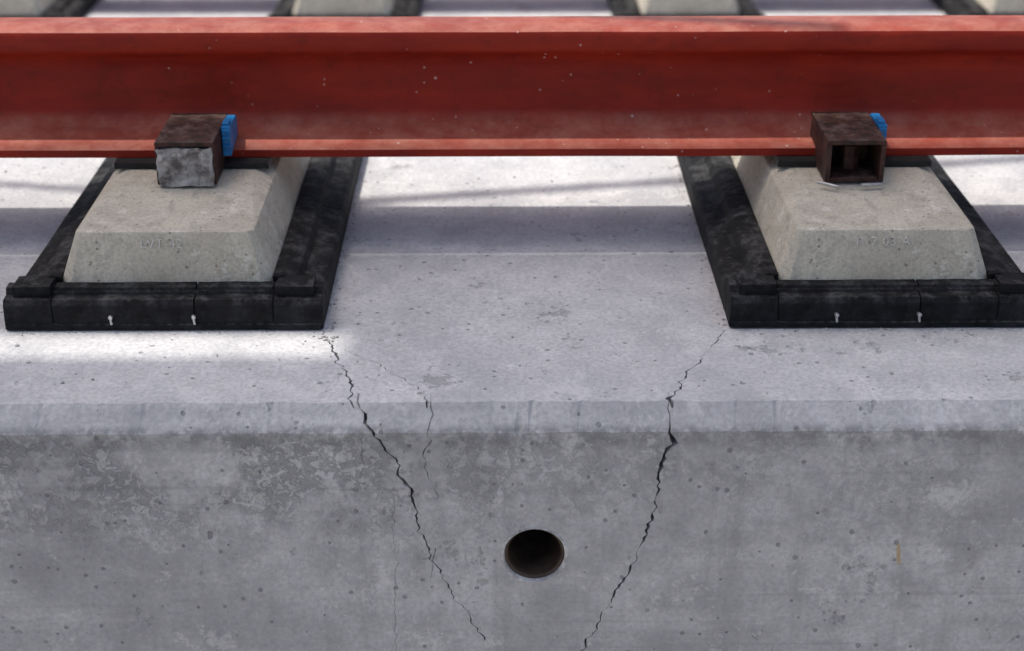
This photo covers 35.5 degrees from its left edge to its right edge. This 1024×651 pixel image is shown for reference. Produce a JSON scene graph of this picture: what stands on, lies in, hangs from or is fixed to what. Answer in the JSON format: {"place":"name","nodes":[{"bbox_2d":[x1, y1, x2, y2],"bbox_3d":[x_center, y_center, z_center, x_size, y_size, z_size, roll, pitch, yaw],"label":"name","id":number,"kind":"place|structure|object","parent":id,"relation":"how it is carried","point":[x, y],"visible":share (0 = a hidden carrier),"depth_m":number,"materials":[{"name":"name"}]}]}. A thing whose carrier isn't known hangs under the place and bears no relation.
{"place":"outdoors","nodes":[
{"label":"outdoors","id":0,"kind":"place"},
{"label":"ground","id":1,"kind":"structure","parent":0,"visible":0},
{"bbox_2d":[0,155,1023,650],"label":"track slab","id":2,"kind":"structure","parent":1,"relation":"on","point":[838,489],"depth_m":1.36,"materials":[{"name":"concrete"}]},
{"bbox_2d":[3,157,362,330],"bbox_3d":[-0.313,-0.153,1.659,0.285,0.095,0.550,0,25,0],"label":"rail sleeper","id":3,"kind":"object","parent":2,"relation":"on","point":[246,243],"visible":0.66,"depth_m":1.44,"materials":[{"name":"concrete"}]},
{"bbox_2d":[154,113,237,185],"bbox_3d":[-0.304,-0.172,1.548,0.065,0.049,0.095,0,25,0],"label":"rail clip","id":4,"kind":"object","parent":3,"relation":"on","point":[193,149],"visible":1,"depth_m":1.51,"materials":[{"name":"metal"}]},
{"bbox_2d":[0,15,1023,157],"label":"steel rail","id":5,"kind":"object","parent":3,"relation":"on","point":[435,86],"visible":0.97,"depth_m":1.59,"materials":[{"name":"red metal"}]},
{"bbox_2d":[0,160,1019,393],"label":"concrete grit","id":6,"kind":"object","parent":2,"relation":"on","point":[333,327],"visible":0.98,"depth_m":1.44,"materials":[{"name":"grey concrete"}]},
{"bbox_2d":[501,527,568,582],"bbox_3d":[0.017,0.101,1.550,0.059,0.056,0.441,0,25,0],"label":"drain pipe","id":7,"kind":"object","parent":2,"relation":"in","point":[535,555],"visible":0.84,"depth_m":1.37,"materials":[{"name":"grey plastic"}]},
{"bbox_2d":[676,155,1023,327],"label":"rail sleeper","id":8,"kind":"object","parent":2,"relation":"on","point":[790,242],"visible":0.59,"depth_m":1.45,"materials":[{"name":"concrete"}]},
{"bbox_2d":[810,112,886,187],"bbox_3d":[0.325,-0.173,1.547,0.074,0.047,0.107,0,25,0],"label":"rail clip","id":9,"kind":"object","parent":8,"relation":"on","point":[848,140],"visible":1,"depth_m":1.54,"materials":[{"name":"metal"}]},
{"bbox_2d":[84,0,944,16],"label":"track slab","id":10,"kind":"structure","parent":1,"relation":"on","point":[191,8],"depth_m":3.25,"materials":[{"name":"concrete"}]},
{"bbox_2d":[0,0,98,16],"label":"rail sleeper","id":11,"kind":"object","parent":10,"relation":"on","point":[45,8],"visible":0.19,"depth_m":3.06,"materials":[{"name":"concrete"}]},
{"bbox_2d":[267,0,421,16],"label":"rail sleeper","id":12,"kind":"object","parent":10,"relation":"on","point":[348,8],"visible":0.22,"depth_m":3.06,"materials":[{"name":"concrete"}]},
{"bbox_2d":[608,0,765,15],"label":"rail sleeper","id":13,"kind":"object","parent":10,"relation":"on","point":[682,7],"visible":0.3,"depth_m":3.06,"materials":[{"name":"concrete"}]},
{"bbox_2d":[931,0,1023,14],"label":"rail sleeper","id":14,"kind":"object","parent":10,"relation":"on","point":[980,7],"visible":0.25,"depth_m":3.08,"materials":[{"name":"concrete"}]}
]}

